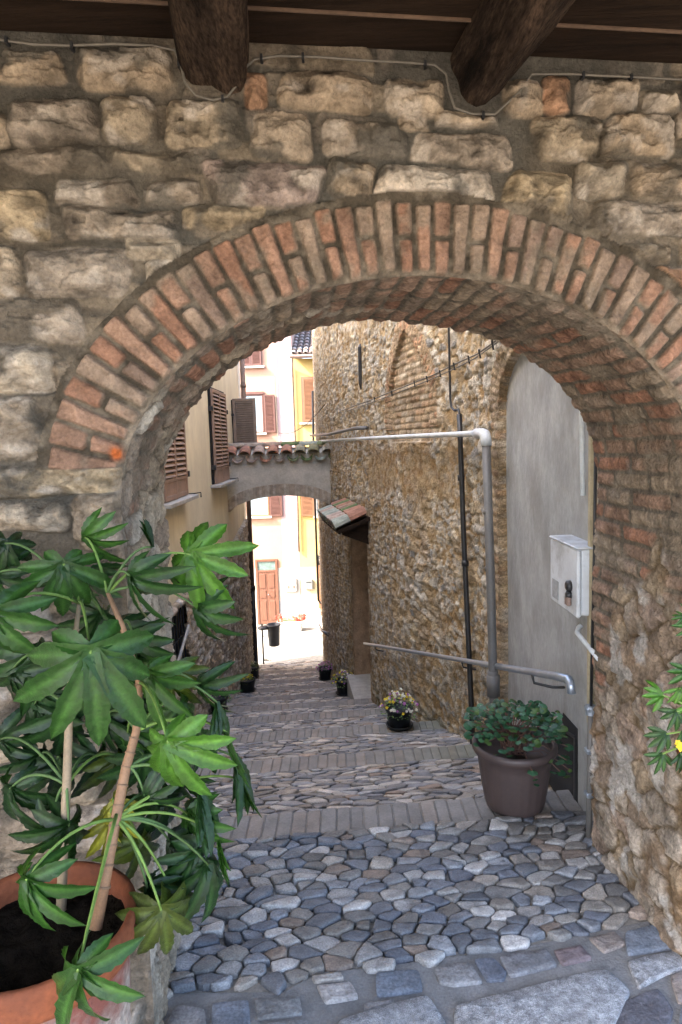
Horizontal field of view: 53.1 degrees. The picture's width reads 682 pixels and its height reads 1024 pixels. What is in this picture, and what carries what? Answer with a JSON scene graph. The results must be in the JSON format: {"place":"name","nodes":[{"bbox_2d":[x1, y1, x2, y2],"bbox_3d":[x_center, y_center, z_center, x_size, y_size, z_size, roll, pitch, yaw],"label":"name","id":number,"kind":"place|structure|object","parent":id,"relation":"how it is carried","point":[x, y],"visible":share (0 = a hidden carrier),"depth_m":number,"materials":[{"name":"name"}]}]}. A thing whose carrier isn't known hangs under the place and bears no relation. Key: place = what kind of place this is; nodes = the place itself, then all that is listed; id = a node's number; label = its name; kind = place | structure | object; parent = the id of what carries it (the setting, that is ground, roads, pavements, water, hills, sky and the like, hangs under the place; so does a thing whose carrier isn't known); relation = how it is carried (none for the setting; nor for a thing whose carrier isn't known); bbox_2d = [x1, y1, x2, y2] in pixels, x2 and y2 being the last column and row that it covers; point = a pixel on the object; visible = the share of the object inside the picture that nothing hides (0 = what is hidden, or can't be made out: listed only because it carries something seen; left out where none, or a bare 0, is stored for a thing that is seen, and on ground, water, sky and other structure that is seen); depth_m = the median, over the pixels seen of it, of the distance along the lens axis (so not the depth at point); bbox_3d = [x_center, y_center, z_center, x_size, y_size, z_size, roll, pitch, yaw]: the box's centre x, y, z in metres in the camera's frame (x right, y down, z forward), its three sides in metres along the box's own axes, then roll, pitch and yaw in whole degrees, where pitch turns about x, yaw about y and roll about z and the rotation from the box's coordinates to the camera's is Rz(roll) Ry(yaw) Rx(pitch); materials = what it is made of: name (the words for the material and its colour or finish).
{"place":"outdoors","nodes":[
{"label":"outdoors","id":0,"kind":"place"},
{"bbox_2d":[163,623,681,1023],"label":"ground","id":1,"kind":"structure","parent":0,"point":[380,872],"depth_m":2.42,"materials":[{"name":"stone"}]},
{"bbox_2d":[0,861,136,1023],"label":"terracotta pot","id":2,"kind":"object","parent":1,"relation":"on","point":[32,960],"visible":0.56,"depth_m":1.22,"materials":[{"name":"ceramic"}]},
{"bbox_2d":[0,507,261,1023],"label":"fatsia plant","id":3,"kind":"object","parent":2,"relation":"in","point":[110,670],"visible":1,"depth_m":1.32,"materials":[{"name":"green plant"}]},
{"bbox_2d":[164,366,256,715],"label":"stucco house","id":4,"kind":"structure","parent":1,"relation":"on","point":[221,416],"depth_m":10.20,"materials":[{"name":"beige paint"}]},
{"bbox_2d":[171,605,189,660],"bbox_3d":[-1.997,1.452,7.509,0.518,0.760,1.010,-2,6,0],"label":"barred window","id":5,"kind":"structure","parent":4,"relation":"in","point":[174,619],"depth_m":7.69,"materials":[{"name":"black metal"}]},
{"bbox_2d":[164,422,201,508],"bbox_3d":[-1.849,-0.849,7.666,0.208,1.505,1.438,-2,6,0],"label":"shuttered window","id":6,"kind":"structure","parent":4,"relation":"in","point":[176,492],"depth_m":7.74,"materials":[{"name":"wood"}]},
{"bbox_2d":[207,387,238,487],"bbox_3d":[-1.891,-1.192,10.918,0.208,1.515,1.578,-2,6,0],"label":"shuttered window","id":7,"kind":"structure","parent":4,"relation":"in","point":[218,433],"depth_m":10.67,"materials":[{"name":"wood"}]},
{"bbox_2d":[231,398,256,448],"bbox_3d":[-1.922,-1.624,14.033,0.511,1.340,1.136,-2,6,0],"label":"shuttered window","id":8,"kind":"structure","parent":4,"relation":"in","point":[243,410],"depth_m":13.47,"materials":[{"name":"brown wood"}]},
{"bbox_2d":[240,359,258,674],"bbox_3d":[-2.164,-0.738,15.786,0.148,9.370,0.179,-2,6,0],"label":"downpipe","id":9,"kind":"object","parent":4,"relation":"attached to","point":[248,503],"visible":0.5,"depth_m":15.96,"materials":[{"name":"brown metal"}]},
{"bbox_2d":[208,689,231,713],"bbox_3d":[-1.599,2.447,8.917,0.362,0.322,0.362,-2,6,0],"label":"flower pot","id":10,"kind":"object","parent":1,"relation":"on","point":[223,700],"visible":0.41,"depth_m":8.87,"materials":[{"name":"black plastic"}]},
{"bbox_2d":[237,363,246,518],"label":"corner house","id":11,"kind":"structure","parent":1,"relation":"on","point":[239,389],"depth_m":17.80,"materials":[{"name":"paint"}]},
{"bbox_2d":[240,673,255,693],"bbox_3d":[-1.645,2.989,11.987,0.308,0.322,0.302,-2,6,0],"label":"flower pot","id":12,"kind":"object","parent":1,"relation":"on","point":[247,683],"visible":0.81,"depth_m":11.90,"materials":[{"name":"black plastic"}]},
{"bbox_2d":[250,661,260,678],"bbox_3d":[-1.932,3.460,15.051,0.325,0.389,0.321,-2,6,0],"label":"flower pot","id":13,"kind":"object","parent":1,"relation":"on","point":[255,669],"visible":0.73,"depth_m":14.98,"materials":[{"name":"black plastic"}]},
{"bbox_2d":[257,622,280,663],"bbox_3d":[-1.990,3.681,19.078,0.650,1.150,0.400,-2,6,0],"label":"litter bin","id":14,"kind":"object","parent":1,"relation":"on","point":[273,630],"visible":1,"depth_m":18.94,"materials":[{"name":"black metal"}]},
{"bbox_2d":[239,334,301,624],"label":"pink house","id":15,"kind":"structure","parent":1,"relation":"on","point":[276,557],"depth_m":23.10,"materials":[{"name":"paint"}]},
{"bbox_2d":[244,351,264,368],"bbox_3d":[-2.991,-5.411,22.501,0.880,1.320,0.140,-2,6,0],"label":"window","id":16,"kind":"structure","parent":15,"relation":"in","point":[255,360],"depth_m":22.53,"materials":[{"name":"pink glass"}]},
{"bbox_2d":[246,391,275,434],"bbox_3d":[-2.799,-3.282,22.723,1.210,1.430,0.140,-2,6,0],"label":"window","id":17,"kind":"structure","parent":15,"relation":"in","point":[267,412],"depth_m":22.73,"materials":[{"name":"pink glass"}]},
{"bbox_2d":[251,496,282,518],"bbox_3d":[-2.628,-0.536,23.010,1.260,1.500,0.140,-2,6,0],"label":"window","id":18,"kind":"structure","parent":15,"relation":"in","point":[260,506],"depth_m":23.07,"materials":[{"name":"pink glass"}]},
{"bbox_2d":[255,559,279,624],"bbox_3d":[-2.515,2.738,23.366,0.760,2.270,0.110,-2,6,0],"label":"door","id":19,"kind":"structure","parent":15,"relation":"in","point":[266,570],"depth_m":23.36,"materials":[{"name":"wood"}]},
{"bbox_2d":[273,343,279,503],"bbox_3d":[-2.150,-3.457,22.707,0.063,6.400,0.023,-2,6,0],"label":"facade cable","id":20,"kind":"object","parent":15,"relation":"attached to","point":[275,397],"visible":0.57,"depth_m":22.65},
{"bbox_2d":[284,578,296,591],"bbox_3d":[-1.738,2.490,23.333,0.430,0.460,0.066,-2,6,0],"label":"meter cabinet","id":21,"kind":"object","parent":15,"relation":"attached to","point":[290,585],"visible":1,"depth_m":23.31,"materials":[{"name":"white paint"}]},
{"bbox_2d":[274,613,305,631],"bbox_3d":[-1.667,3.634,22.613,1.075,0.590,0.420,-2,6,0],"label":"flower box","id":22,"kind":"object","parent":1,"relation":"on","point":[293,624],"visible":1,"depth_m":22.46,"materials":[{"name":"stone"}]},
{"bbox_2d":[290,330,321,625],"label":"yellow house","id":23,"kind":"structure","parent":1,"relation":"on","point":[311,607],"depth_m":23.10,"materials":[{"name":"paint"}]},
{"bbox_2d":[291,359,299,551],"bbox_3d":[-1.510,-1.848,22.746,0.080,6.452,0.294,-3,6,-7],"label":"downpipe","id":24,"kind":"object","parent":23,"relation":"attached to","point":[294,427],"visible":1,"depth_m":22.74,"materials":[{"name":"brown metal"}]},
{"bbox_2d":[300,376,314,424],"bbox_3d":[-1.027,-3.706,22.685,0.740,1.570,0.140,-2,6,0],"label":"window","id":25,"kind":"structure","parent":23,"relation":"in","point":[306,382],"depth_m":22.68,"materials":[{"name":"orange wood"}]},
{"bbox_2d":[305,579,312,588],"bbox_3d":[-1.098,2.471,23.325,0.250,0.340,0.086,-2,6,0],"label":"letter box","id":26,"kind":"object","parent":23,"relation":"attached to","point":[308,583],"visible":1,"depth_m":23.29,"materials":[{"name":"white metal"}]},
{"bbox_2d":[301,496,317,517],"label":"window","id":27,"kind":"structure","parent":23,"relation":"in","point":[307,504],"depth_m":23.05,"materials":[{"name":"white paint"}]},
{"bbox_2d":[318,555,321,615],"bbox_3d":[-0.360,2.554,23.367,0.840,2.201,0.085,-2,6,0],"label":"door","id":28,"kind":"structure","parent":23,"relation":"in","point":[320,607],"depth_m":23.32,"materials":[{"name":"wood"}]},
{"bbox_2d":[315,660,332,680],"bbox_3d":[-0.317,3.156,13.657,0.391,0.372,0.380,-2,6,0],"label":"flower pot","id":29,"kind":"object","parent":1,"relation":"on","point":[324,671],"visible":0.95,"depth_m":13.57,"materials":[{"name":"black plastic"}]},
{"bbox_2d":[0,30,681,1023],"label":"arch wall","id":30,"kind":"structure","parent":1,"relation":"on","point":[172,248],"depth_m":1.72,"materials":[{"name":"beige stone"}]},
{"bbox_2d":[0,0,681,106],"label":"porch roof","id":31,"kind":"structure","parent":30,"relation":"attached to","point":[492,46],"depth_m":1.55,"materials":[{"name":"brown wood"}]},
{"bbox_2d":[0,35,681,119],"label":"electric cable","id":32,"kind":"object","parent":30,"relation":"attached to","point":[6,40],"visible":0.94,"depth_m":1.64,"materials":[{"name":"black metal"}]},
{"bbox_2d":[575,624,597,660],"bbox_3d":[0.985,0.514,2.713,0.045,0.072,0.286,-2,6,0],"label":"white conduit","id":33,"kind":"object","parent":30,"relation":"attached to","point":[587,645],"visible":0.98,"depth_m":2.72,"materials":[{"name":"white plastic"}]},
{"bbox_2d":[331,670,352,695],"bbox_3d":[0.042,2.634,10.610,0.425,0.399,0.424,-2,6,0],"label":"flower pot","id":34,"kind":"object","parent":1,"relation":"on","point":[341,683],"visible":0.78,"depth_m":10.53,"materials":[{"name":"black plastic"}]},
{"bbox_2d":[379,688,418,731],"bbox_3d":[0.517,1.738,6.056,0.360,0.344,0.359,-2,6,0],"label":"flower pot","id":35,"kind":"object","parent":1,"relation":"on","point":[399,713],"visible":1,"depth_m":5.99,"materials":[{"name":"black plastic"}]},
{"bbox_2d":[311,319,595,820],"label":"rubble house","id":36,"kind":"structure","parent":1,"relation":"on","point":[390,548],"depth_m":5.76,"materials":[{"name":"stone"}]},
{"bbox_2d":[227,441,330,511],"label":"bridge arch","id":37,"kind":"structure","parent":36,"relation":"attached to","point":[300,468],"depth_m":11.95,"materials":[{"name":"grey paint"}]},
{"bbox_2d":[280,404,324,433],"bbox_3d":[-0.951,-1.972,15.021,0.015,0.450,5.856,-3,6,-13],"label":"power line","id":38,"kind":"object","parent":36,"relation":"attached to","point":[306,423],"visible":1,"depth_m":13.93,"materials":[{"name":"black metal"}]},
{"bbox_2d":[311,391,320,603],"bbox_3d":[-0.678,-0.346,18.559,0.124,5.818,0.064,-2,6,0],"label":"drain pipe","id":39,"kind":"object","parent":36,"relation":"attached to","point":[315,515],"visible":0.79,"depth_m":18.61,"materials":[{"name":"black metal"}]},
{"bbox_2d":[318,624,328,635],"bbox_3d":[-0.404,2.704,15.909,0.164,1.101,4.525,-2,6,-4],"label":"handrail","id":40,"kind":"object","parent":36,"relation":"attached to","point":[323,631],"visible":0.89,"depth_m":15.10,"materials":[{"name":"metal"}]},
{"bbox_2d":[310,426,367,436],"bbox_3d":[-0.314,-1.439,12.641,0.246,0.088,8.579,-3,6,-7],"label":"short conduit","id":41,"kind":"object","parent":36,"relation":"attached to","point":[347,430],"visible":1,"depth_m":9.39,"materials":[{"name":"grey metal"}]},
{"bbox_2d":[358,344,361,389],"bbox_3d":[0.237,-1.811,8.519,0.042,0.563,0.069,-3,6,-14],"label":"wall anchor","id":42,"kind":"object","parent":36,"relation":"attached to","point":[360,364],"depth_m":8.50,"materials":[{"name":"black metal"}]},
{"bbox_2d":[319,431,472,441],"bbox_3d":[0.247,-0.912,8.569,0.151,0.059,8.876,-3,6,-8],"label":"overhead pipe","id":43,"kind":"object","parent":36,"relation":"attached to","point":[446,434],"visible":0.94,"depth_m":6.06,"materials":[{"name":"grey metal"}]},
{"bbox_2d":[341,340,497,412],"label":"wall cables","id":44,"kind":"object","parent":36,"relation":"attached to","point":[492,343],"depth_m":5.42,"materials":[{"name":"black metal"}]},
{"bbox_2d":[447,327,474,743],"bbox_3d":[0.888,0.091,5.051,0.054,3.233,0.536,-2,6,-6],"label":"black pipe","id":45,"kind":"object","parent":36,"relation":"attached to","point":[461,480],"visible":0.83,"depth_m":4.97,"materials":[{"name":"metal"}]},
{"bbox_2d":[363,642,575,694],"bbox_3d":[0.776,1.199,5.880,0.363,1.727,6.229,-2,6,-6],"label":"handrail","id":46,"kind":"object","parent":36,"relation":"attached to","point":[568,680],"visible":0.94,"depth_m":3.48,"materials":[{"name":"metal"}]},
{"bbox_2d":[472,428,499,722],"bbox_3d":[0.860,0.512,4.065,0.076,2.011,0.462,-2,6,0],"label":"downpipe","id":47,"kind":"object","parent":36,"relation":"attached to","point":[483,435],"visible":0.9,"depth_m":3.89,"materials":[{"name":"grey metal"}]},
{"bbox_2d":[549,535,592,617],"bbox_3d":[0.958,0.258,2.820,0.122,0.282,0.350,-2,6,0],"label":"meter box","id":48,"kind":"object","parent":36,"relation":"attached to","point":[570,573],"visible":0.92,"depth_m":2.72,"materials":[{"name":"metal"}]},
{"bbox_2d":[579,411,585,495],"bbox_3d":[0.972,-0.415,2.725,0.042,0.702,0.052,-2,6,0],"label":"white conduit","id":49,"kind":"object","parent":36,"relation":"attached to","point":[582,455],"visible":0.41,"depth_m":2.73,"materials":[{"name":"white plastic"}]},
{"bbox_2d":[584,435,596,837],"bbox_3d":[0.981,0.456,2.663,0.059,1.720,0.068,-2,6,0],"label":"drainpipe","id":50,"kind":"object","parent":36,"relation":"attached to","point":[589,706],"visible":0.63,"depth_m":2.66,"materials":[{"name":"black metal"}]},
{"bbox_2d":[463,699,573,818],"bbox_3d":[0.765,1.065,2.983,0.458,0.456,0.443,-2,6,0],"label":"planter pot","id":51,"kind":"object","parent":1,"relation":"on","point":[515,761],"visible":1,"depth_m":2.90,"materials":[{"name":"plastic"}]},
{"bbox_2d":[642,603,681,774],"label":"potted plant","id":52,"kind":"object","parent":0,"point":[657,696],"depth_m":1.30,"materials":[{"name":"green plant"}]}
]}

